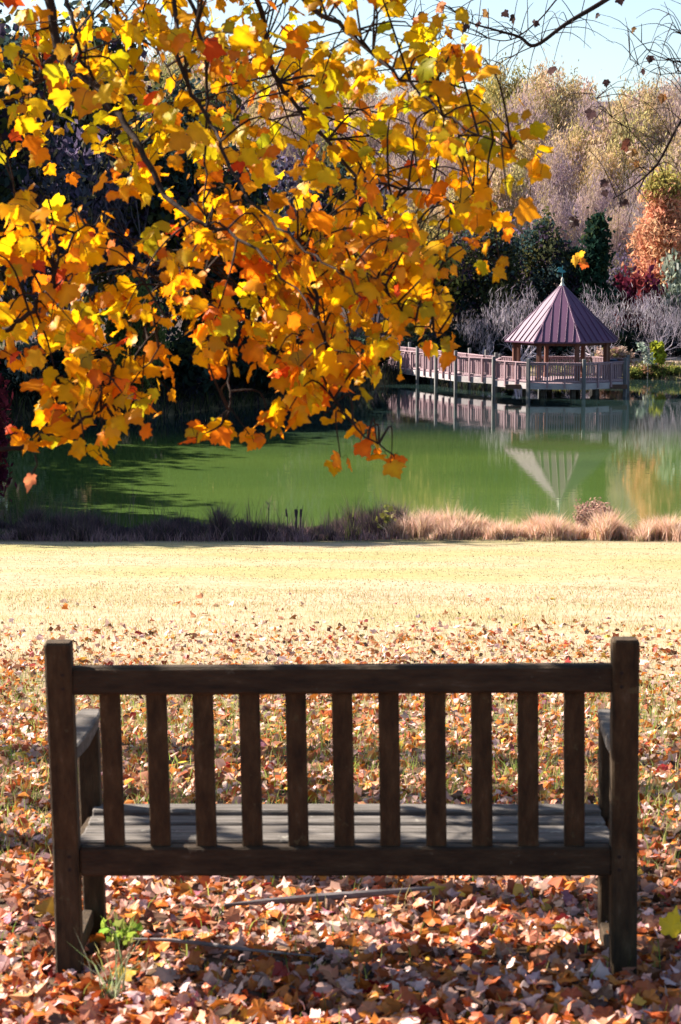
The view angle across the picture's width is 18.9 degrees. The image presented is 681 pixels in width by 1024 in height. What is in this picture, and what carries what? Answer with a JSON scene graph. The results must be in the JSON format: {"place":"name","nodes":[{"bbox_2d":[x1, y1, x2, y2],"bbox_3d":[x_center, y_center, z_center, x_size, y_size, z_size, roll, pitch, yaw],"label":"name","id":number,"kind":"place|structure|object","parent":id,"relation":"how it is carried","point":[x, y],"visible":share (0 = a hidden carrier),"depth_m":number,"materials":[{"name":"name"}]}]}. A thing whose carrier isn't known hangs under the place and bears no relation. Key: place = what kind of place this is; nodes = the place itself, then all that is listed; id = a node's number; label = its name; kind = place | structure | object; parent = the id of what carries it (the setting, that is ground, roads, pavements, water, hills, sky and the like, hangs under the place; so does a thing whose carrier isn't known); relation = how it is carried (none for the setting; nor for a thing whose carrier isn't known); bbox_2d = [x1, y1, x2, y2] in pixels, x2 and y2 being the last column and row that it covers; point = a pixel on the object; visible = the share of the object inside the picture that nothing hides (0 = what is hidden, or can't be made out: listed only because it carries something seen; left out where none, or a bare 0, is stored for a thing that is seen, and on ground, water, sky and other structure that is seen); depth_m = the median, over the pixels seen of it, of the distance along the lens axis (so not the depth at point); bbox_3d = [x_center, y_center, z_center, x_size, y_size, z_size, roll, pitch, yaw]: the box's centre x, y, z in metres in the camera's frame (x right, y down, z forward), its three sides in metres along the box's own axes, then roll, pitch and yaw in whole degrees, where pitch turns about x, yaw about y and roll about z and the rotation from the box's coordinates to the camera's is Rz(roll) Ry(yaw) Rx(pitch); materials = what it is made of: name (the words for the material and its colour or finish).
{"place":"outdoors","nodes":[
{"label":"outdoors","id":0,"kind":"place"},
{"bbox_2d":[0,99,680,1023],"bbox_3d":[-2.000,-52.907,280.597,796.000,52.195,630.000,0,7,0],"label":"ground","id":1,"kind":"structure","parent":0,"point":[372,573],"depth_m":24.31,"materials":[{"name":"plant"}]},
{"bbox_2d":[0,362,22,501],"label":"burgundy shrub","id":2,"kind":"object","parent":1,"relation":"on","point":[4,441],"visible":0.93,"depth_m":56.14,"materials":[{"name":"red plant"}]},
{"bbox_2d":[0,344,31,399],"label":"dark bush","id":3,"kind":"object","parent":1,"relation":"on","point":[3,368],"visible":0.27,"depth_m":88.38,"materials":[{"name":"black plant"}]},
{"bbox_2d":[4,336,57,402],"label":"sage shrub","id":4,"kind":"object","parent":1,"relation":"on","point":[24,376],"visible":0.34,"depth_m":88.33,"materials":[{"name":"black plant"}]},
{"bbox_2d":[0,2,72,346],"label":"dark tree","id":5,"kind":"object","parent":1,"relation":"on","point":[6,190],"visible":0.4,"depth_m":94.30,"materials":[{"name":"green plant"}]},
{"bbox_2d":[0,9,106,346],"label":"dark tree","id":6,"kind":"object","parent":1,"relation":"on","point":[40,85],"visible":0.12,"depth_m":101.41,"materials":[{"name":"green plant"}]},
{"bbox_2d":[14,336,114,403],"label":"dark bush","id":7,"kind":"object","parent":1,"relation":"on","point":[59,357],"visible":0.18,"depth_m":87.97,"materials":[{"name":"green plant"}]},
{"bbox_2d":[0,63,130,341],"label":"dark bare tree","id":8,"kind":"object","parent":1,"relation":"on","point":[54,182],"visible":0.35,"depth_m":96.70,"materials":[{"name":"black plant"}]},
{"bbox_2d":[23,0,179,332],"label":"dark tree","id":9,"kind":"object","parent":1,"relation":"on","point":[113,48],"visible":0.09,"depth_m":104.78,"materials":[{"name":"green plant"}]},
{"bbox_2d":[72,926,147,999],"bbox_3d":[-0.618,1.236,5.543,0.233,0.200,0.266,-7,10,-43],"label":"grass tuft","id":10,"kind":"object","parent":1,"relation":"on","point":[118,980],"visible":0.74,"depth_m":5.57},
{"bbox_2d":[41,107,213,326],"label":"dark bare tree","id":11,"kind":"object","parent":1,"relation":"on","point":[124,217],"visible":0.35,"depth_m":100.07,"materials":[{"name":"black plant"}]},
{"bbox_2d":[97,259,176,393],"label":"green tree","id":12,"kind":"object","parent":1,"relation":"on","point":[121,333],"visible":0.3,"depth_m":88.49,"materials":[{"name":"green plant"}]},
{"bbox_2d":[143,46,183,88],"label":"tan tree","id":13,"kind":"object","parent":1,"relation":"on","point":[162,64],"visible":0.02,"depth_m":189.57,"materials":[{"name":"beige plant"}]},
{"bbox_2d":[145,52,208,96],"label":"olive tree","id":14,"kind":"object","parent":1,"relation":"on","point":[165,74],"visible":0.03,"depth_m":179.40,"materials":[{"name":"yellow plant"}]},
{"bbox_2d":[93,61,277,334],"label":"dark tree","id":15,"kind":"object","parent":1,"relation":"on","point":[178,178],"visible":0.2,"depth_m":99.83,"materials":[{"name":"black plant"}]},
{"bbox_2d":[152,318,256,401],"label":"dark bush","id":16,"kind":"object","parent":1,"relation":"on","point":[189,373],"visible":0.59,"depth_m":91.64,"materials":[{"name":"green plant"}]},
{"bbox_2d":[144,146,293,338],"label":"dark tree","id":17,"kind":"object","parent":1,"relation":"on","point":[258,197],"visible":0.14,"depth_m":101.25,"materials":[{"name":"black plant"}]},
{"bbox_2d":[173,310,290,397],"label":"dark bush","id":18,"kind":"object","parent":1,"relation":"on","point":[260,374],"visible":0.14,"depth_m":95.81,"materials":[{"name":"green plant"}]},
{"bbox_2d":[226,83,303,173],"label":"tan tree","id":19,"kind":"object","parent":1,"relation":"on","point":[254,110],"visible":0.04,"depth_m":155.49,"materials":[{"name":"beige plant"}]},
{"bbox_2d":[0,0,554,492],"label":"maple tree","id":20,"kind":"object","parent":1,"relation":"on","point":[312,374],"visible":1,"depth_m":6.36,"materials":[{"name":"yellow plant"}]},
{"bbox_2d":[235,100,321,193],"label":"bare tree","id":21,"kind":"object","parent":1,"relation":"on","point":[285,155],"visible":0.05,"depth_m":147.63,"materials":[{"name":"grey plant"}]},
{"bbox_2d":[250,126,335,283],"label":"dark bare tree","id":22,"kind":"object","parent":1,"relation":"on","point":[282,215],"visible":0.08,"depth_m":122.67,"materials":[{"name":"grey plant"}]},
{"bbox_2d":[276,95,335,161],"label":"bare tree","id":23,"kind":"object","parent":1,"relation":"on","point":[300,132],"visible":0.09,"depth_m":166.78,"materials":[{"name":"grey plant"}]},
{"bbox_2d":[289,119,332,182],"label":"olive tree","id":24,"kind":"object","parent":1,"relation":"on","point":[325,158],"visible":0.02,"depth_m":155.96,"materials":[{"name":"grey plant"}]},
{"bbox_2d":[277,132,393,323],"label":"dark tree","id":25,"kind":"object","parent":1,"relation":"on","point":[322,199],"visible":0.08,"depth_m":125.09,"materials":[{"name":"black plant"}]},
{"bbox_2d":[0,588,680,1023],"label":"fallen leaves","id":26,"kind":"object","parent":1,"relation":"on","point":[524,990],"depth_m":6.54,"materials":[{"name":"plant"}]},
{"bbox_2d":[99,912,143,948],"bbox_3d":[-0.654,1.258,6.099,0.130,0.103,0.169,0,7,0],"label":"seedling","id":27,"kind":"object","parent":26,"relation":"on","point":[133,927],"visible":0.97,"depth_m":6.09,"materials":[{"name":"green plant"}]},
{"bbox_2d":[134,938,317,956],"bbox_3d":[-0.331,1.265,5.957,0.585,0.029,0.051,3,8,20],"label":"fallen twig","id":28,"kind":"object","parent":26,"relation":"on","point":[192,942],"visible":0.95,"depth_m":5.99,"materials":[{"name":"brown wood"}]},
{"bbox_2d":[659,905,680,937],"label":"yellow leaf","id":29,"kind":"object","parent":26,"relation":"on","point":[670,923],"visible":1,"depth_m":6.11,"materials":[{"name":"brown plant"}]},
{"bbox_2d":[0,474,680,542],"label":"bank weeds","id":30,"kind":"object","parent":1,"relation":"on","point":[37,526],"visible":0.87,"depth_m":48.80,"materials":[{"name":"brown plant"}]},
{"bbox_2d":[1,348,680,420],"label":"shore growth","id":31,"kind":"object","parent":1,"relation":"on","point":[388,369],"visible":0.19,"depth_m":92.46,"materials":[{"name":"green plant"}]},
{"bbox_2d":[44,636,639,978],"bbox_3d":[0.023,0.856,5.940,1.662,1.110,0.686,0,7,0],"label":"park bench","id":32,"kind":"object","parent":1,"relation":"on","point":[95,840],"visible":0.98,"depth_m":5.71,"materials":[{"name":"brown wood"}]},
{"bbox_2d":[323,99,392,166],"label":"bare tree","id":33,"kind":"object","parent":1,"relation":"on","point":[371,140],"visible":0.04,"depth_m":168.79,"materials":[{"name":"grey plant"}]},
{"bbox_2d":[342,80,403,156],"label":"bare tree","id":34,"kind":"object","parent":1,"relation":"on","point":[369,101],"visible":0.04,"depth_m":185.38,"materials":[{"name":"beige plant"}]},
{"bbox_2d":[375,504,396,530],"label":"young plant","id":35,"kind":"object","parent":1,"relation":"on","point":[389,508],"visible":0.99,"depth_m":49.40,"materials":[{"name":"green plant"}]},
{"bbox_2d":[367,140,410,205],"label":"bare tree","id":36,"kind":"object","parent":1,"relation":"on","point":[398,165],"visible":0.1,"depth_m":156.54,"materials":[{"name":"grey plant"}]},
{"bbox_2d":[374,503,448,538],"bbox_3d":[1.771,0.220,49.487,2.142,0.896,2.187,4,8,30],"label":"grass clump","id":37,"kind":"object","parent":1,"relation":"on","point":[416,526],"visible":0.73,"depth_m":49.13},
{"bbox_2d":[372,87,455,203],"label":"bare tree","id":38,"kind":"object","parent":1,"relation":"on","point":[407,132],"visible":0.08,"depth_m":170.19,"materials":[{"name":"grey plant"}]},
{"bbox_2d":[388,156,440,224],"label":"bare tree","id":39,"kind":"object","parent":1,"relation":"on","point":[409,192],"visible":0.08,"depth_m":148.13,"materials":[{"name":"grey plant"}]},
{"bbox_2d":[371,203,468,340],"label":"yellow tree","id":40,"kind":"object","parent":1,"relation":"on","point":[410,327],"visible":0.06,"depth_m":121.98,"materials":[{"name":"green plant"}]},
{"bbox_2d":[397,328,444,350],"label":"dark bush","id":41,"kind":"object","parent":1,"relation":"on","point":[415,342],"visible":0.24,"depth_m":118.95,"materials":[{"name":"black plant"}]},
{"bbox_2d":[387,342,511,392],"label":"boardwalk","id":42,"kind":"structure","parent":1,"relation":"on","point":[413,358],"depth_m":108.19,"materials":[{"name":"brown wood"}]},
{"bbox_2d":[423,134,492,212],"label":"bare tree","id":43,"kind":"object","parent":1,"relation":"on","point":[444,170],"visible":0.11,"depth_m":157.76,"materials":[{"name":"grey plant"}]},
{"bbox_2d":[434,323,485,356],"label":"dark bush","id":44,"kind":"object","parent":1,"relation":"on","point":[460,341],"visible":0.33,"depth_m":119.85,"materials":[{"name":"black plant"}]},
{"bbox_2d":[425,502,497,539],"bbox_3d":[2.900,0.209,49.276,1.926,0.943,2.006,0,7,0],"label":"grass clump","id":45,"kind":"object","parent":1,"relation":"on","point":[453,527],"visible":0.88,"depth_m":49.12,"materials":[{"name":"plant"}]},
{"bbox_2d":[427,169,495,300],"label":"tan tree","id":46,"kind":"object","parent":1,"relation":"on","point":[442,208],"visible":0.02,"depth_m":141.07,"materials":[{"name":"beige plant"}]},
{"bbox_2d":[436,227,505,329],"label":"dark bare tree","id":47,"kind":"object","parent":1,"relation":"on","point":[458,314],"visible":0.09,"depth_m":126.03,"materials":[{"name":"green plant"}]},
{"bbox_2d":[456,304,500,355],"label":"bare cherry tree","id":48,"kind":"object","parent":1,"relation":"on","point":[487,329],"visible":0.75,"depth_m":118.98,"materials":[{"name":"grey plant"}]},
{"bbox_2d":[449,311,509,357],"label":"dark bush","id":49,"kind":"object","parent":1,"relation":"on","point":[493,338],"visible":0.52,"depth_m":120.56,"materials":[{"name":"grey plant"}]},
{"bbox_2d":[438,200,535,327],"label":"dark tree","id":50,"kind":"object","parent":1,"relation":"on","point":[477,285],"visible":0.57,"depth_m":122.56,"materials":[{"name":"green plant"}]},
{"bbox_2d":[468,78,515,145],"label":"olive tree","id":51,"kind":"object","parent":1,"relation":"on","point":[493,101],"visible":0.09,"depth_m":195.61,"materials":[{"name":"beige plant"}]},
{"bbox_2d":[471,47,530,116],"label":"olive tree","id":52,"kind":"object","parent":1,"relation":"on","point":[493,86],"visible":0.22,"depth_m":213.57,"materials":[{"name":"beige plant"}]},
{"bbox_2d":[473,515,529,539],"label":"grass clump","id":53,"kind":"object","parent":1,"relation":"on","point":[502,531],"visible":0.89,"depth_m":48.73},
{"bbox_2d":[461,193,545,324],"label":"dark bare tree","id":54,"kind":"object","parent":1,"relation":"on","point":[517,235],"visible":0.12,"depth_m":126.70,"materials":[{"name":"green plant"}]},
{"bbox_2d":[486,314,535,359],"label":"dark bush","id":55,"kind":"object","parent":1,"relation":"on","point":[503,342],"visible":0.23,"depth_m":120.60,"materials":[{"name":"grey plant"}]},
{"bbox_2d":[481,275,554,361],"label":"bare cherry tree","id":56,"kind":"object","parent":1,"relation":"on","point":[529,355],"visible":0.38,"depth_m":117.83,"materials":[{"name":"grey plant"}]},
{"bbox_2d":[482,140,555,244],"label":"tan tree","id":57,"kind":"object","parent":1,"relation":"on","point":[501,198],"visible":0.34,"depth_m":150.15,"materials":[{"name":"beige plant"}]},
{"bbox_2d":[469,73,572,236],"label":"bare tree","id":58,"kind":"object","parent":1,"relation":"on","point":[522,108],"visible":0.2,"depth_m":177.84,"materials":[{"name":"beige plant"}]},
{"bbox_2d":[490,108,551,225],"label":"tan tree","id":59,"kind":"object","parent":1,"relation":"on","point":[526,152],"visible":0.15,"depth_m":168.54,"materials":[{"name":"beige plant"}]},
{"bbox_2d":[366,0,680,269],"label":"bare twig tree","id":60,"kind":"object","parent":1,"relation":"on","point":[574,222],"visible":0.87,"depth_m":10.87,"materials":[{"name":"brown plant"}]},
{"bbox_2d":[501,60,577,158],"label":"tan tree","id":61,"kind":"object","parent":1,"relation":"on","point":[549,100],"visible":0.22,"depth_m":191.61,"materials":[{"name":"beige plant"}]},
{"bbox_2d":[502,205,585,320],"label":"dark tree","id":62,"kind":"object","parent":1,"relation":"on","point":[544,278],"visible":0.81,"depth_m":124.41,"materials":[{"name":"green plant"}]},
{"bbox_2d":[514,505,577,540],"bbox_3d":[4.978,0.291,48.927,2.210,0.831,1.644,5,9,33],"label":"grass clump","id":63,"kind":"object","parent":1,"relation":"on","point":[543,526],"visible":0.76,"depth_m":48.59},
{"bbox_2d":[527,346,574,359],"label":"dark bush","id":64,"kind":"object","parent":1,"relation":"on","point":[556,350],"visible":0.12,"depth_m":120.97,"materials":[{"name":"green plant"}]},
{"bbox_2d":[521,47,585,147],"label":"tan tree","id":65,"kind":"object","parent":1,"relation":"on","point":[574,97],"visible":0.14,"depth_m":207.99,"materials":[{"name":"beige plant"}]},
{"bbox_2d":[515,176,603,285],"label":"bare tree","id":66,"kind":"object","parent":1,"relation":"on","point":[553,201],"visible":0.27,"depth_m":142.33,"materials":[{"name":"grey plant"}]},
{"bbox_2d":[520,128,614,244],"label":"bare tree","id":67,"kind":"object","parent":1,"relation":"on","point":[556,173],"visible":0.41,"depth_m":159.38,"materials":[{"name":"grey plant"}]},
{"bbox_2d":[542,103,604,244],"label":"tan tree","id":68,"kind":"object","parent":1,"relation":"on","point":[575,136],"visible":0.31,"depth_m":168.72,"materials":[{"name":"beige plant"}]},
{"bbox_2d":[560,60,600,137],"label":"tan tree","id":69,"kind":"object","parent":1,"relation":"on","point":[587,87],"visible":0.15,"depth_m":213.75,"materials":[{"name":"beige plant"}]},
{"bbox_2d":[556,99,612,229],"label":"bare tree","id":70,"kind":"object","parent":1,"relation":"on","point":[585,122],"visible":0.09,"depth_m":179.98,"materials":[{"name":"beige plant"}]},
{"bbox_2d":[571,497,619,528],"bbox_3d":[6.312,0.107,50.624,1.186,0.931,1.235,2,7,12],"label":"pink shrub","id":71,"kind":"object","parent":1,"relation":"on","point":[585,509],"visible":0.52,"depth_m":50.36,"materials":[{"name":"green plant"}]},
{"bbox_2d":[573,69,620,142],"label":"bare tree","id":72,"kind":"object","parent":1,"relation":"on","point":[599,121],"visible":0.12,"depth_m":190.42,"materials":[{"name":"beige plant"}]},
{"bbox_2d":[562,279,632,361],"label":"bare cherry tree","id":73,"kind":"object","parent":1,"relation":"on","point":[606,319],"visible":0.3,"depth_m":117.91,"materials":[{"name":"grey plant"}]},
{"bbox_2d":[567,207,632,354],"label":"evergreen tree","id":74,"kind":"object","parent":1,"relation":"on","point":[598,249],"visible":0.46,"depth_m":122.55,"materials":[{"name":"green plant"}]},
{"bbox_2d":[566,502,637,540],"bbox_3d":[6.291,0.224,48.733,2.216,1.026,2.164,0,7,0],"label":"grass clump","id":75,"kind":"object","parent":1,"relation":"on","point":[605,528],"visible":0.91,"depth_m":48.59,"materials":[{"name":"plant"}]},
{"bbox_2d":[564,157,642,252],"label":"bare tree","id":76,"kind":"object","parent":1,"relation":"on","point":[591,204],"visible":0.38,"depth_m":149.12,"materials":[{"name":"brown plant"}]},
{"bbox_2d":[594,345,637,367],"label":"reed clump","id":77,"kind":"object","parent":1,"relation":"on","point":[618,352],"visible":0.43,"depth_m":116.89,"materials":[{"name":"beige plant"}]},
{"bbox_2d":[570,86,662,235],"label":"tan tree","id":78,"kind":"object","parent":1,"relation":"on","point":[606,135],"visible":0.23,"depth_m":167.81,"materials":[{"name":"beige plant"}]},
{"bbox_2d":[575,118,657,260],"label":"tan tree","id":79,"kind":"object","parent":1,"relation":"on","point":[616,162],"visible":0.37,"depth_m":158.52,"materials":[{"name":"beige plant"}]},
{"bbox_2d":[606,233,639,319],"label":"dark bare tree","id":80,"kind":"object","parent":1,"relation":"on","point":[618,265],"visible":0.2,"depth_m":130.04,"materials":[{"name":"plant"}]},
{"bbox_2d":[604,190,648,281],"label":"bare tree","id":81,"kind":"object","parent":1,"relation":"on","point":[621,226],"visible":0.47,"depth_m":141.87,"materials":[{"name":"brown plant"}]},
{"bbox_2d":[610,319,643,358],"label":"dark bush","id":82,"kind":"object","parent":1,"relation":"on","point":[630,341],"visible":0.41,"depth_m":121.97,"materials":[{"name":"green plant"}]},
{"bbox_2d":[602,76,672,178],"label":"tan tree","id":83,"kind":"object","parent":1,"relation":"on","point":[658,129],"visible":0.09,"depth_m":179.97,"materials":[{"name":"beige plant"}]},
{"bbox_2d":[608,69,676,149],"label":"tan tree","id":84,"kind":"object","parent":1,"relation":"on","point":[648,94],"visible":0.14,"depth_m":190.67,"materials":[{"name":"beige plant"}]},
{"bbox_2d":[609,259,676,328],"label":"maroon shrub","id":85,"kind":"object","parent":1,"relation":"on","point":[637,281],"visible":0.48,"depth_m":124.79,"materials":[{"name":"red plant"}]},
{"bbox_2d":[609,161,680,327],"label":"cypress tree","id":86,"kind":"object","parent":1,"relation":"on","point":[652,243],"visible":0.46,"depth_m":128.84,"materials":[{"name":"orange plant"}]},
{"bbox_2d":[611,142,680,261],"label":"bare tree","id":87,"kind":"object","parent":1,"relation":"on","point":[636,200],"visible":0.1,"depth_m":148.06,"materials":[{"name":"beige plant"}]},
{"bbox_2d":[635,341,656,376],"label":"sapling","id":88,"kind":"object","parent":1,"relation":"on","point":[647,356],"visible":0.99,"depth_m":114.74,"materials":[{"name":"green plant"}]},
{"bbox_2d":[620,281,680,360],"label":"bare cherry tree","id":89,"kind":"object","parent":1,"relation":"on","point":[644,330],"visible":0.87,"depth_m":118.42,"materials":[{"name":"grey plant"}]},
{"bbox_2d":[639,363,667,377],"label":"bank shrub","id":90,"kind":"object","parent":1,"relation":"on","point":[653,370],"visible":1,"depth_m":114.92,"materials":[{"name":"green plant"}]},
{"bbox_2d":[627,509,680,540],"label":"grass clump","id":91,"kind":"object","parent":1,"relation":"on","point":[667,529],"visible":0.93,"depth_m":48.18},
{"bbox_2d":[634,320,675,355],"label":"bush","id":92,"kind":"object","parent":1,"relation":"on","point":[649,338],"visible":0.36,"depth_m":122.89,"materials":[{"name":"grey plant"}]},
{"bbox_2d":[648,340,667,365],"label":"yellow shrub","id":93,"kind":"object","parent":1,"relation":"on","point":[660,355],"visible":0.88,"depth_m":115.99,"materials":[{"name":"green plant"}]},
{"bbox_2d":[644,62,680,127],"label":"bare tree","id":94,"kind":"object","parent":1,"relation":"on","point":[675,94],"visible":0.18,"depth_m":195.05,"materials":[{"name":"beige plant"}]},
{"bbox_2d":[644,132,680,182],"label":"tan tree","id":95,"kind":"object","parent":1,"relation":"on","point":[677,159],"visible":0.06,"depth_m":157.81,"materials":[{"name":"beige plant"}]},
{"bbox_2d":[653,248,680,351],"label":"sage tree","id":96,"kind":"object","parent":1,"relation":"on","point":[674,286],"visible":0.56,"depth_m":125.60,"materials":[{"name":"green plant"}]},
{"bbox_2d":[654,98,680,158],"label":"bare tree","id":97,"kind":"object","parent":1,"relation":"on","point":[673,123],"visible":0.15,"depth_m":180.68,"materials":[{"name":"beige plant"}]},
{"bbox_2d":[658,314,680,356],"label":"dark bush","id":98,"kind":"object","parent":1,"relation":"on","point":[677,351],"visible":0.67,"depth_m":123.16,"materials":[{"name":"grey plant"}]},
{"bbox_2d":[658,294,680,343],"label":"bare cherry tree","id":99,"kind":"object","parent":1,"relation":"on","point":[673,316],"visible":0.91,"depth_m":119.14,"materials":[{"name":"grey plant"}]},
{"bbox_2d":[0,379,680,528],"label":"water","id":100,"kind":"structure","parent":0,"point":[504,453],"depth_m":68.91,"materials":[{"name":"liquid"}]},
{"bbox_2d":[492,266,629,398],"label":"gazebo","id":101,"kind":"object","parent":100,"relation":"in","point":[561,314],"visible":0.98,"depth_m":100.91,"materials":[{"name":"brown wood"}]},
{"bbox_2d":[0,0,680,104],"label":"sky","id":102,"kind":"structure","parent":0,"point":[597,54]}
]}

